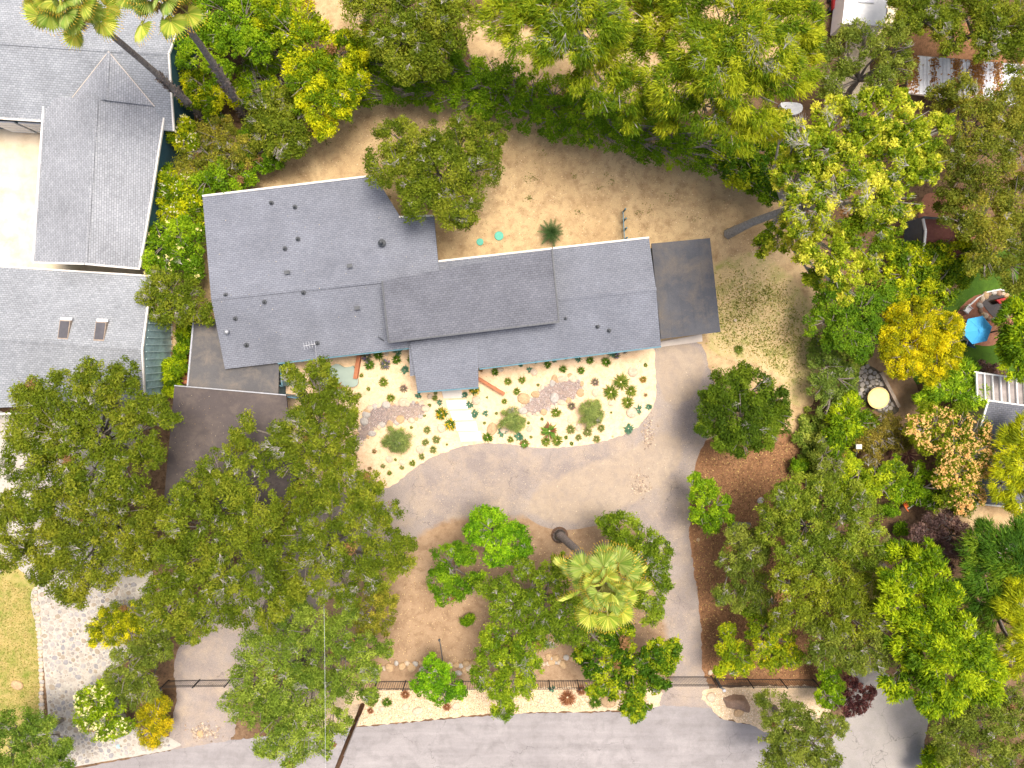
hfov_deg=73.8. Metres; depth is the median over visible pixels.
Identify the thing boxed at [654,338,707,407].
dusty patch
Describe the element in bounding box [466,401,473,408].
succulent
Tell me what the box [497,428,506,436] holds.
succulent
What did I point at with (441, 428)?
boulder
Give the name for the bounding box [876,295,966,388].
tree
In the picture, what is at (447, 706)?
grass tuft
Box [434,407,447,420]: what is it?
garden plant
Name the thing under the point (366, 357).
garden plant
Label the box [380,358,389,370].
garden plant
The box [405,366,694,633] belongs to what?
drive grit
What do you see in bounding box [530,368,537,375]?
boulder
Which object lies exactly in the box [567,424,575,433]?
grass tuft
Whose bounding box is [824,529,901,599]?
oak tree
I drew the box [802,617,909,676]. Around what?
oak tree
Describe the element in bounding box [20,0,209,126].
fan palm
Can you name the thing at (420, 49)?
oak tree
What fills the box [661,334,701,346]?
apron slab
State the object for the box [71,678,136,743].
shrub
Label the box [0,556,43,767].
side lawn
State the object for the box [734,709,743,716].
boulder
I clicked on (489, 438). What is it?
grass tuft
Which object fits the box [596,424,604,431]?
grass tuft
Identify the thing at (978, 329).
umbrella
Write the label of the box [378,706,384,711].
boulder
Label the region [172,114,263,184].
shrub
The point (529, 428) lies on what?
boulder
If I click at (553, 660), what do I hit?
rock wall
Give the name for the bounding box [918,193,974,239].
red patio
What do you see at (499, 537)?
oak tree
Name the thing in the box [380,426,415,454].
bush
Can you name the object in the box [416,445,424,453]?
boulder
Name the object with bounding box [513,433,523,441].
succulent
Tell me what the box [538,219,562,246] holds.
cycad
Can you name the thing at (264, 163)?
shrub
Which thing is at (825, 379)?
shrub
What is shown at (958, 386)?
shrub
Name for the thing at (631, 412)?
boulder
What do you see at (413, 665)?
rock wall
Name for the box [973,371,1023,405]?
pergola
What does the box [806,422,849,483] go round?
shrub
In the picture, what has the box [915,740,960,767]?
shrub
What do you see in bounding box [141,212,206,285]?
shrub
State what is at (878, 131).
tree
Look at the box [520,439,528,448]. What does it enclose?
garden plant
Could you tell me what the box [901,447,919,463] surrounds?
spiky plant
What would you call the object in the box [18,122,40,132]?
garage door
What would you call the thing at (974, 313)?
pond patio
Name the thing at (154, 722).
shrub
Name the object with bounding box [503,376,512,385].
grass tuft
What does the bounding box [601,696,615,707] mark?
boulder
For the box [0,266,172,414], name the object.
neighbour house
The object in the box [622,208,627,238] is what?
rail fence
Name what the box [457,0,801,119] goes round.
dirt path
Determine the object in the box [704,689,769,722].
corner pebbles
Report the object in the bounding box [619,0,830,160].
tree
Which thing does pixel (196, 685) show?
iron gate
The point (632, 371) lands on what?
boulder
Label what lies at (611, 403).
boulder
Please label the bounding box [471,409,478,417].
succulent
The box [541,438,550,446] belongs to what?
grass tuft
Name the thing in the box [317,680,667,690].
iron fence
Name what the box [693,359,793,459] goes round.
oak tree
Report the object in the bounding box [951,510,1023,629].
tree
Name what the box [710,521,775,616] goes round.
oak tree
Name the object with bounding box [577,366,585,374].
grass tuft
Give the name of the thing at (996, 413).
garden house
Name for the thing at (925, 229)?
shed
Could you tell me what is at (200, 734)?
boulder
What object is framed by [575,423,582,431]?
boulder
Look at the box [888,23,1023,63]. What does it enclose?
orange earth
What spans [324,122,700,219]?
yard weeds
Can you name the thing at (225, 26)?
shrub
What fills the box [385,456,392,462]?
boulder
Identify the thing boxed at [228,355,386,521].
oak tree
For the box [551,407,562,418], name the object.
grass tuft
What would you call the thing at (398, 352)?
succulent
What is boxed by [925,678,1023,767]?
oak tree
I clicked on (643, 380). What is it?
garden plant
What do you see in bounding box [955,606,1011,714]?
shrub
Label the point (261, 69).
shrub
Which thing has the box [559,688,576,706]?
grass tuft
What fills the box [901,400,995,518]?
flowering shrub
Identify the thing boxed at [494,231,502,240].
septic lid
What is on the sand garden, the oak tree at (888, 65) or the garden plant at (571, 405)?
the garden plant at (571, 405)
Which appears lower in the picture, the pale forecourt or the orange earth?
the pale forecourt
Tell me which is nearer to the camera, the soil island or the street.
the soil island
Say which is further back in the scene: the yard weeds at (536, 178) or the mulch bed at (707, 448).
the mulch bed at (707, 448)
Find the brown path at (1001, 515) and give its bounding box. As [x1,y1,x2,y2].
[934,502,1022,532]
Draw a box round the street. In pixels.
[84,705,823,767]
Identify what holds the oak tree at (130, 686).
on the ground at (166, 670)
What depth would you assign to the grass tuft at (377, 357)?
54.45 m
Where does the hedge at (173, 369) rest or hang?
on the back yard at (616, 195)
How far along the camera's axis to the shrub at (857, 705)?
54.10 m
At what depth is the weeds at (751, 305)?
54.38 m
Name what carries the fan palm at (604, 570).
on the soil ring
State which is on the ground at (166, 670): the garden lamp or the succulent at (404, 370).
the garden lamp
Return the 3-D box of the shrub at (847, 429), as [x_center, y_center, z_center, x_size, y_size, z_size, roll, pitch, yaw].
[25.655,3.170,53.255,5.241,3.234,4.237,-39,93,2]
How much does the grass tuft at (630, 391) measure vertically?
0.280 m
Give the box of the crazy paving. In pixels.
[856,364,898,414]
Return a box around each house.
[0,0,197,270]
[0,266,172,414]
[202,176,660,392]
[944,401,1023,508]
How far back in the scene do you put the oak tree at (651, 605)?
50.20 m
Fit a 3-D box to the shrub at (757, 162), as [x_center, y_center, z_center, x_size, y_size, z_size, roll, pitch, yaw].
[17.875,-16.418,51.732,7.315,4.043,5.523,0,93,0]
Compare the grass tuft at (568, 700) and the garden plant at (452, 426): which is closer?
the garden plant at (452, 426)
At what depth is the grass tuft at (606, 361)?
54.48 m
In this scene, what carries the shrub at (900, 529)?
on the ground at (166, 670)
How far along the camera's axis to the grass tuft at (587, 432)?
54.80 m
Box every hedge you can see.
[160,321,193,398]
[343,40,776,207]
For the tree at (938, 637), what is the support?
on the ground at (166, 670)
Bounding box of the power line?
[315,345,324,649]
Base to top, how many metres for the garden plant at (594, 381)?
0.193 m
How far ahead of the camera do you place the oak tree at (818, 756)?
50.28 m
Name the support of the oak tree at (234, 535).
on the ground at (166, 670)
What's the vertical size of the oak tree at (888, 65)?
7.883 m
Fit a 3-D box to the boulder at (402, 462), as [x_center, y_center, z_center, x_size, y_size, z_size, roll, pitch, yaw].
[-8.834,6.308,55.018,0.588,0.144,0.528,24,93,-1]
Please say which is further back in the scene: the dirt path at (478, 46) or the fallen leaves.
the fallen leaves
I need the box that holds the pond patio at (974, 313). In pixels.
[955,294,1012,345]
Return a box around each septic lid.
[476,238,482,244]
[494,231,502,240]
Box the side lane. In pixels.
[803,664,927,767]
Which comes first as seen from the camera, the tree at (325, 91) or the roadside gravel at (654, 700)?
the tree at (325, 91)
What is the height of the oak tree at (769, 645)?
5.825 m
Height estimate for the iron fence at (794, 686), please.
1.590 m
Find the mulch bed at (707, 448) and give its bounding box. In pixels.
[689,432,857,688]
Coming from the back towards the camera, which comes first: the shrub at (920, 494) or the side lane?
the side lane
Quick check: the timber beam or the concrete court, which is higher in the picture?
the concrete court
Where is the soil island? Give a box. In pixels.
[287,508,680,711]
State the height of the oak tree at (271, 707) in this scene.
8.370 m
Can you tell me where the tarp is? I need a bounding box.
[778,102,802,115]
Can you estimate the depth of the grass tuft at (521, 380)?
54.60 m
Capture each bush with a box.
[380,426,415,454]
[497,406,526,433]
[576,397,605,429]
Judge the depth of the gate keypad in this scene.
54.57 m
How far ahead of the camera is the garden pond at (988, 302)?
54.25 m
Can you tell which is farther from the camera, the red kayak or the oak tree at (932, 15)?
the red kayak
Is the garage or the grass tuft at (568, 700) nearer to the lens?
the garage
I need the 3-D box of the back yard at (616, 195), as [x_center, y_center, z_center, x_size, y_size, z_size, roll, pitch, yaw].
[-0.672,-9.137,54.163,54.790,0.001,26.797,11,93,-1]
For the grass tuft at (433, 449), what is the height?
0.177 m
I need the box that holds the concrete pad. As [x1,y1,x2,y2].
[824,6,897,106]
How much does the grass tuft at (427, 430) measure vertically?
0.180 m
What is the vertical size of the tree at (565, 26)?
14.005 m
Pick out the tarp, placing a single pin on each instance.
(796, 108)
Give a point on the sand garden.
(618, 419)
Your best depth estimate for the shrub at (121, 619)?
53.02 m
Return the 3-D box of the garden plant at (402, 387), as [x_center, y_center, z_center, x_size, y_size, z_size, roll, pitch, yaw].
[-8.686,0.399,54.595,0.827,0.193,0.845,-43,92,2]
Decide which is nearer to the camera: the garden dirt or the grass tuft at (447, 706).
the garden dirt
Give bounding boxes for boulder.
[11,680,22,689]
[197,730,203,737]
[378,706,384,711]
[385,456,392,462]
[399,459,405,465]
[402,703,408,709]
[412,707,422,714]
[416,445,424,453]
[437,424,445,432]
[452,703,459,709]
[472,396,480,404]
[487,423,496,434]
[500,428,508,433]
[527,425,532,431]
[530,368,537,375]
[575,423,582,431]
[592,389,598,396]
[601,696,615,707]
[608,400,614,405]
[626,407,636,417]
[628,367,637,376]
[706,692,715,701]
[723,694,749,712]
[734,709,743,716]
[757,497,763,502]
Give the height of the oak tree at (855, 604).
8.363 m
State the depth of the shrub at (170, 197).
51.27 m
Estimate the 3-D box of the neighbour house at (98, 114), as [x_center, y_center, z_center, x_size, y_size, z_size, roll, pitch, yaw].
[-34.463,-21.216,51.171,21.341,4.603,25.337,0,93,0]
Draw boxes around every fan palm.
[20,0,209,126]
[114,0,247,121]
[552,529,653,633]
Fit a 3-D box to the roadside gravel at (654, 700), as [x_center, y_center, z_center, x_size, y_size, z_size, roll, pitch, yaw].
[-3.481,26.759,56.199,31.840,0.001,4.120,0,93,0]
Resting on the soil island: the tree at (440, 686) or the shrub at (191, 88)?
the tree at (440, 686)
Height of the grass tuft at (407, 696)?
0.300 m
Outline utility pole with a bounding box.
[335,703,364,767]
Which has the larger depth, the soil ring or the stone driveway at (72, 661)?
the stone driveway at (72, 661)
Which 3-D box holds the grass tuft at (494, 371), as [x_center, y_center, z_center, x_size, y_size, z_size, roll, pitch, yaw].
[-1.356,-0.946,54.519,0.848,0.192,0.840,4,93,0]
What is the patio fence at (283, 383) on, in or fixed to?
on the sand garden
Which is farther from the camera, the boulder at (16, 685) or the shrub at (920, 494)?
the boulder at (16, 685)
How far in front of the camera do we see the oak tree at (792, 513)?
47.88 m
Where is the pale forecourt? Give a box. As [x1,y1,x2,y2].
[0,399,152,581]
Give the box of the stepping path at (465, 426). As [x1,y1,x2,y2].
[442,390,481,441]
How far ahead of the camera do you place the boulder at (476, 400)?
54.63 m
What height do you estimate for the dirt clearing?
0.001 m
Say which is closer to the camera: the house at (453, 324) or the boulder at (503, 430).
the house at (453, 324)
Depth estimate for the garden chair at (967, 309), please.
53.93 m
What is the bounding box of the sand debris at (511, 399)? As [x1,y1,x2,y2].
[357,354,647,475]
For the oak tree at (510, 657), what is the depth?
50.33 m
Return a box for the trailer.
[830,0,887,36]
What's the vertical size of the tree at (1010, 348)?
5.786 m
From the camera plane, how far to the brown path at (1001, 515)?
55.29 m
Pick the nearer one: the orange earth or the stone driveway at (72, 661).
the orange earth
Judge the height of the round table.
0.775 m
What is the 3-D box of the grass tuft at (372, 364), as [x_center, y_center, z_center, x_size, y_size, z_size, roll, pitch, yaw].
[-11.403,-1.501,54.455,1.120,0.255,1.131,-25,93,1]
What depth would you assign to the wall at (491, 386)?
54.20 m
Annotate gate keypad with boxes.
[715,676,725,691]
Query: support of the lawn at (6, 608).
on the side lawn at (15, 577)
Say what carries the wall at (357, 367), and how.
on the sand garden
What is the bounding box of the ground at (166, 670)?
[0,0,1023,767]
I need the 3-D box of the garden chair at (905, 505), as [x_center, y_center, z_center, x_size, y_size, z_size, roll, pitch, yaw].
[31.562,9.601,54.657,0.832,1.160,0.759,-36,93,2]
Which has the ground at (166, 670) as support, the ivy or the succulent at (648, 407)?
the ivy
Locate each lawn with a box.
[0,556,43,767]
[0,578,39,723]
[912,249,1023,383]
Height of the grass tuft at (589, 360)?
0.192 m
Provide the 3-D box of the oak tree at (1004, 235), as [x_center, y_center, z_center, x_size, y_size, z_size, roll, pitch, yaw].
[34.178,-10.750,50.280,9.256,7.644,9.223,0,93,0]
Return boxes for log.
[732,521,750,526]
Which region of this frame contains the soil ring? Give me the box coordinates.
[551,527,567,542]
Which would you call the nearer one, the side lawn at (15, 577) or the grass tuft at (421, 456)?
the grass tuft at (421, 456)
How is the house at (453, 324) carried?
on the back yard at (616, 195)
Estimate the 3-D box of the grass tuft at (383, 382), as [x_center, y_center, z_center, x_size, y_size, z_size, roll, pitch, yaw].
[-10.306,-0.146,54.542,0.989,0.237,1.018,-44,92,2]
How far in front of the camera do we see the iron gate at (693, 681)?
54.96 m
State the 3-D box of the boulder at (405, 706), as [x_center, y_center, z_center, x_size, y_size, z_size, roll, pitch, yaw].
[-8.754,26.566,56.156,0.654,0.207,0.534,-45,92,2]
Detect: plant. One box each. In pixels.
[361,354,371,362]
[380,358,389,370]
[399,384,407,392]
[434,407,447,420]
[444,418,456,430]
[469,387,479,395]
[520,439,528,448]
[541,422,556,438]
[567,402,575,410]
[590,378,598,386]
[639,376,646,382]
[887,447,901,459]
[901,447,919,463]
[976,359,1007,375]
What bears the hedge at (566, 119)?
on the back yard at (616, 195)
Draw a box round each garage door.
[0,121,36,132]
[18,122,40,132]
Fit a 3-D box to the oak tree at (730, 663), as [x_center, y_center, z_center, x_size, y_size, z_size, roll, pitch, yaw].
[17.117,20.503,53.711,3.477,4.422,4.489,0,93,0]
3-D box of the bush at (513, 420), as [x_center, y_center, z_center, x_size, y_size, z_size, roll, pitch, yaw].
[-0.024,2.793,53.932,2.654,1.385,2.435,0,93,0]
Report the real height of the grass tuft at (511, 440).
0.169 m
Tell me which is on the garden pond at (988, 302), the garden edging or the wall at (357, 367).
the garden edging
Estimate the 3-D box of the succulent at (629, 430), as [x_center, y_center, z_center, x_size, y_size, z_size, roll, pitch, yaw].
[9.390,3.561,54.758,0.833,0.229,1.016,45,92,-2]
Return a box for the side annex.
[187,322,285,393]
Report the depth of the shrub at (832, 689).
53.35 m
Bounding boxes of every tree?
[0,354,183,526]
[0,476,183,611]
[0,704,76,767]
[99,590,173,712]
[133,264,215,331]
[136,434,295,646]
[216,592,394,767]
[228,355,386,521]
[247,0,373,141]
[263,472,418,613]
[338,0,481,86]
[352,583,399,639]
[362,111,509,231]
[408,651,467,707]
[425,540,489,607]
[462,504,535,568]
[466,615,546,722]
[470,550,607,651]
[471,0,654,138]
[570,621,683,723]
[592,509,675,628]
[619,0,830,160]
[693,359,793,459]
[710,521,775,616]
[712,621,756,680]
[724,85,956,307]
[740,603,806,677]
[751,688,851,767]
[753,469,888,580]
[767,558,897,643]
[797,265,896,364]
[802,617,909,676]
[807,17,918,106]
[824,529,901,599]
[873,535,1011,723]
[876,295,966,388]
[879,0,964,41]
[924,69,1023,208]
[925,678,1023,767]
[929,168,1023,298]
[934,0,1023,77]
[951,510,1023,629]
[971,562,1023,682]
[985,410,1023,517]
[990,290,1023,383]
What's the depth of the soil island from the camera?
55.75 m
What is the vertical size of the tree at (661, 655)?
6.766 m
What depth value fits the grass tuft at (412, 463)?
54.96 m
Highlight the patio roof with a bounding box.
[907,54,1023,112]
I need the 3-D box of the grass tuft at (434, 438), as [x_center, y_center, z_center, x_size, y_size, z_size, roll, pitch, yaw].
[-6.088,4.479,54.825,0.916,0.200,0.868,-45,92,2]
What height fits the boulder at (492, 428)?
0.246 m
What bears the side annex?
on the back yard at (616, 195)
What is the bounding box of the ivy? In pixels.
[787,348,872,482]
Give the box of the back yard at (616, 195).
[161,84,828,439]
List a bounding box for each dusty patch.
[523,424,690,529]
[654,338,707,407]
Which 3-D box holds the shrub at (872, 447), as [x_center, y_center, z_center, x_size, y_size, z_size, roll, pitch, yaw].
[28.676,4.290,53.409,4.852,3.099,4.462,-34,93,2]
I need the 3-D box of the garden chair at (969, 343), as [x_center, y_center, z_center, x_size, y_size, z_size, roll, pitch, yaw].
[36.231,-3.241,53.999,0.660,1.009,0.724,14,93,-1]
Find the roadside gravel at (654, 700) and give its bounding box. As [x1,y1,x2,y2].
[279,686,662,731]
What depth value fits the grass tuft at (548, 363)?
54.50 m
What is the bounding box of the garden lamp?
[855,444,861,455]
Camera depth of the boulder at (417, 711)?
56.05 m
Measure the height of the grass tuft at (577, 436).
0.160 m
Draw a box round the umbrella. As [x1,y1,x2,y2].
[964,316,991,343]
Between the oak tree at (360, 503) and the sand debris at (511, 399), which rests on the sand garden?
the sand debris at (511, 399)
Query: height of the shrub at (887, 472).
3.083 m
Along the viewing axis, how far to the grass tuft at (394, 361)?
54.46 m
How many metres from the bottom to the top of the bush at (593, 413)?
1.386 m
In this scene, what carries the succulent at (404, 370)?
on the sand garden
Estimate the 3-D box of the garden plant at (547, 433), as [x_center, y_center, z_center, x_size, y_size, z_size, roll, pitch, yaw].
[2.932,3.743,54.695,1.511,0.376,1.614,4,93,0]
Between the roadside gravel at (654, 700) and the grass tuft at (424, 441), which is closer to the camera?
the grass tuft at (424, 441)
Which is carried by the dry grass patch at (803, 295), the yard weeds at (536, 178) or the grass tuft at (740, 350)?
the grass tuft at (740, 350)
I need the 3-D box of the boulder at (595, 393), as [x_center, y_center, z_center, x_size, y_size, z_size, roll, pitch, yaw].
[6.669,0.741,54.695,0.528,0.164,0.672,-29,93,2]
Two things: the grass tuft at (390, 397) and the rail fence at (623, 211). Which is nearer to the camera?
the rail fence at (623, 211)
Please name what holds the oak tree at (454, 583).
on the soil island
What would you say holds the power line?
attached to the utility pole
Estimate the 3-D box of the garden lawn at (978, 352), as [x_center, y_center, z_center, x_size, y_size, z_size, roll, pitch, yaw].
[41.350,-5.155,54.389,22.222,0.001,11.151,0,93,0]
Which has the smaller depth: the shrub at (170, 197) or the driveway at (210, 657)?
the shrub at (170, 197)
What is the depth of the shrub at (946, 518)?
52.22 m
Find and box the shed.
[904,216,969,259]
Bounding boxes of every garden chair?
[898,499,913,511]
[960,304,972,313]
[965,341,975,347]
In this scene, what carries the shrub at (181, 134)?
on the back yard at (616, 195)
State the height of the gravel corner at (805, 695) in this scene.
0.001 m
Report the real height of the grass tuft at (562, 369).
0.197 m
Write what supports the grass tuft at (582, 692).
on the roadside gravel at (654, 700)
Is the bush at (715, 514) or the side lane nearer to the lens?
the bush at (715, 514)
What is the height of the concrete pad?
0.001 m
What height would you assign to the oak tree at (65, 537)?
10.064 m
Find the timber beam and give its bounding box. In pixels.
[878,372,900,407]
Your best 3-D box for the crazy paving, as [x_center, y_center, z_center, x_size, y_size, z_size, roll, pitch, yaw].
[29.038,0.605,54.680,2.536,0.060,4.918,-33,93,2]
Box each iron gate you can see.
[160,679,230,688]
[667,676,717,687]
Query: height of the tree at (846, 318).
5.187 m
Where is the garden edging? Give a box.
[970,289,1004,305]
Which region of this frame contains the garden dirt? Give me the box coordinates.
[866,339,919,432]
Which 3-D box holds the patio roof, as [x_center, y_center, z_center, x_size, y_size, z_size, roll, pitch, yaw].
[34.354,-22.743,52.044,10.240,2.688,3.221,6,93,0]
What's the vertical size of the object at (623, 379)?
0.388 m
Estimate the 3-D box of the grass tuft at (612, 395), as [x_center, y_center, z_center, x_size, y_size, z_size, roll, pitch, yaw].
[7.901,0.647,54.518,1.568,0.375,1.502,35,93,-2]
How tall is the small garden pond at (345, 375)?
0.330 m
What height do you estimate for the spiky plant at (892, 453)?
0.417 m
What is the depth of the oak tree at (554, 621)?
50.07 m
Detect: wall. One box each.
[353,355,361,378]
[376,660,478,675]
[478,377,504,395]
[532,653,577,670]
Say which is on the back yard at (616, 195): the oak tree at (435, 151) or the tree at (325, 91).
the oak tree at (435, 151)
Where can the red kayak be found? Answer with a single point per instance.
(998, 301)
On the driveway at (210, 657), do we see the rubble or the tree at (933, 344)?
the rubble
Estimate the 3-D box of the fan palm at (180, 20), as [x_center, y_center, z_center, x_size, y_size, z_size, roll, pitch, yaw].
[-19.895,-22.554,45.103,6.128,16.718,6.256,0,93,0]
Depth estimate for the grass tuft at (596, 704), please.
56.00 m
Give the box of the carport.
[164,385,307,512]
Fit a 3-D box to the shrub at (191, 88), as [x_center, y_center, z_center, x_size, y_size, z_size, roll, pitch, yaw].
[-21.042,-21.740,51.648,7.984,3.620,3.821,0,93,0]
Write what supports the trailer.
on the concrete pad
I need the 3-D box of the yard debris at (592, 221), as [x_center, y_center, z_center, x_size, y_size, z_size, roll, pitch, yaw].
[4.210,-13.009,53.919,47.286,0.155,14.911,23,93,-1]
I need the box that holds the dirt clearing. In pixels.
[311,0,368,46]
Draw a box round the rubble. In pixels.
[184,412,658,742]
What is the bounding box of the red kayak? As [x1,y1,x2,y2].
[995,297,1006,303]
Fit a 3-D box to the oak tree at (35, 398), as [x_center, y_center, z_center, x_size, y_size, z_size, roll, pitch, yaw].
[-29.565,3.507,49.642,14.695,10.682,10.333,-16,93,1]
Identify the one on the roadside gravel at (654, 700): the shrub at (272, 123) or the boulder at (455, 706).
the boulder at (455, 706)
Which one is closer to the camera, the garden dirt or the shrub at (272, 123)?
the shrub at (272, 123)
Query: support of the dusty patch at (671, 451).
on the driveway at (210, 657)
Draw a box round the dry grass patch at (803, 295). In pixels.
[702,246,822,411]
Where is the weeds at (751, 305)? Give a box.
[705,264,811,398]
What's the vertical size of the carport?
3.000 m
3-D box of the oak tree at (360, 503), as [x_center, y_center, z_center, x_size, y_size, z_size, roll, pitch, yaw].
[-12.258,10.669,50.183,11.676,10.475,9.658,0,93,0]
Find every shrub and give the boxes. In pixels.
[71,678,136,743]
[84,597,148,648]
[132,693,173,750]
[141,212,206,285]
[155,161,204,234]
[165,113,203,153]
[172,0,290,90]
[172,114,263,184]
[176,67,281,117]
[176,104,286,203]
[224,3,299,110]
[241,83,316,161]
[459,612,476,627]
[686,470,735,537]
[703,131,795,202]
[789,456,911,537]
[804,331,859,418]
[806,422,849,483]
[813,662,846,710]
[820,389,879,461]
[831,450,907,503]
[835,674,877,717]
[850,409,913,468]
[882,235,987,313]
[884,459,946,514]
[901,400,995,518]
[906,507,972,577]
[911,356,990,413]
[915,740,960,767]
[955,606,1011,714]
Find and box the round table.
[867,387,888,408]
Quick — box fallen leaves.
[385,532,661,669]
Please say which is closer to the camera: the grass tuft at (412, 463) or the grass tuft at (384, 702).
the grass tuft at (412, 463)
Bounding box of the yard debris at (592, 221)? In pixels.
[252,105,799,420]
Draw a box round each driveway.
[31,576,180,767]
[169,342,718,749]
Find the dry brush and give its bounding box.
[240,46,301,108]
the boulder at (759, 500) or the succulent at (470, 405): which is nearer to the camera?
the succulent at (470, 405)
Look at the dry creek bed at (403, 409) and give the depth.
54.78 m
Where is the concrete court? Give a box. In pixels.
[0,129,160,274]
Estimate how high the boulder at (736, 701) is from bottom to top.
0.737 m
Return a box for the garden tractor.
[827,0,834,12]
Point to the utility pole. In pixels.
(349, 737)
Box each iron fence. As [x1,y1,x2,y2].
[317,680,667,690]
[714,678,821,688]
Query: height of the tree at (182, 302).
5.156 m
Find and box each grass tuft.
[364,360,375,370]
[373,352,383,361]
[378,376,388,386]
[381,697,392,707]
[386,393,395,401]
[391,354,401,363]
[400,690,410,698]
[409,459,414,465]
[419,453,424,460]
[421,438,429,445]
[422,426,430,433]
[429,445,435,452]
[432,435,441,444]
[443,703,450,710]
[483,433,492,442]
[492,368,498,375]
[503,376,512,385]
[507,436,513,442]
[513,387,520,395]
[518,376,525,384]
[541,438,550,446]
[543,361,551,368]
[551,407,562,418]
[551,433,562,447]
[559,365,567,372]
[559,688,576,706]
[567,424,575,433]
[574,434,581,440]
[576,684,584,695]
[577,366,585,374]
[583,427,592,436]
[585,356,593,363]
[587,698,600,708]
[593,436,599,443]
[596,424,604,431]
[600,357,610,366]
[602,385,618,400]
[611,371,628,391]
[622,395,633,407]
[624,385,636,397]
[734,344,743,354]
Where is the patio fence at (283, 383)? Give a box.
[279,364,298,398]
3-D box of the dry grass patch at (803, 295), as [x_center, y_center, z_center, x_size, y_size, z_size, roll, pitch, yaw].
[20.452,-4.877,54.402,13.188,0.001,9.609,32,93,-2]
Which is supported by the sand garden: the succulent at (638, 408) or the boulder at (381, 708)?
the succulent at (638, 408)
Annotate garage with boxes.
[650,238,719,338]
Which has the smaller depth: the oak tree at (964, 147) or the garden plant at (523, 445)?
the oak tree at (964, 147)
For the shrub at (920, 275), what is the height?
3.880 m
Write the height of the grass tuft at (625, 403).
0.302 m
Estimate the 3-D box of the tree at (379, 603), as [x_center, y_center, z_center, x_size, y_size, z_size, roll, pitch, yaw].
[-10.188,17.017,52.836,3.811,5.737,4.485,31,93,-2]
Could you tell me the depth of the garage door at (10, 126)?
52.21 m
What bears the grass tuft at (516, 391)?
on the sand garden
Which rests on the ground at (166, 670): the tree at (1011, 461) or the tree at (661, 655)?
the tree at (1011, 461)
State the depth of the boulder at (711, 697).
55.99 m
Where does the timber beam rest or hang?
on the crazy paving
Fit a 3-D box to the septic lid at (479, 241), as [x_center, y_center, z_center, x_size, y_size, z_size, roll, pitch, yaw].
[-2.534,-11.242,53.994,0.560,0.105,0.560,0,93,0]
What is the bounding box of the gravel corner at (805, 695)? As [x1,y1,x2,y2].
[701,684,830,732]
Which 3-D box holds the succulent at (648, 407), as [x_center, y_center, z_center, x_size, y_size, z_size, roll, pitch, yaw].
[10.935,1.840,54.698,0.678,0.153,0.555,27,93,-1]
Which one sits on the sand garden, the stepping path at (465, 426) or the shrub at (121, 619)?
the stepping path at (465, 426)
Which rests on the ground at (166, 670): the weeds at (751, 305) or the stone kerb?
the stone kerb
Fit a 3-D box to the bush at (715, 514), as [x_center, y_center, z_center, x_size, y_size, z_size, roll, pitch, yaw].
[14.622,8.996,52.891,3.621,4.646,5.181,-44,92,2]
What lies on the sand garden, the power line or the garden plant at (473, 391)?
the garden plant at (473, 391)
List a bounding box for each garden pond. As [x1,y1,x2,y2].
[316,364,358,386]
[976,289,1011,320]
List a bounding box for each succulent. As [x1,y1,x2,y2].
[393,349,401,356]
[400,364,408,373]
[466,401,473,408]
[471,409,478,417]
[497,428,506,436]
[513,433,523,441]
[623,423,634,434]
[633,404,641,414]
[645,404,652,409]
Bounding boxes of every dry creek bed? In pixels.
[334,397,429,457]
[517,373,584,416]
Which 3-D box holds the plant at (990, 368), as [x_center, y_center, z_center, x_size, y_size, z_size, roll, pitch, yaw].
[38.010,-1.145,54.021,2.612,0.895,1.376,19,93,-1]
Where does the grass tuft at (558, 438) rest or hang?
on the sand garden
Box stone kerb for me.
[33,587,44,718]
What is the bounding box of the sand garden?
[286,348,655,491]
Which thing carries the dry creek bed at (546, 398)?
on the sand garden

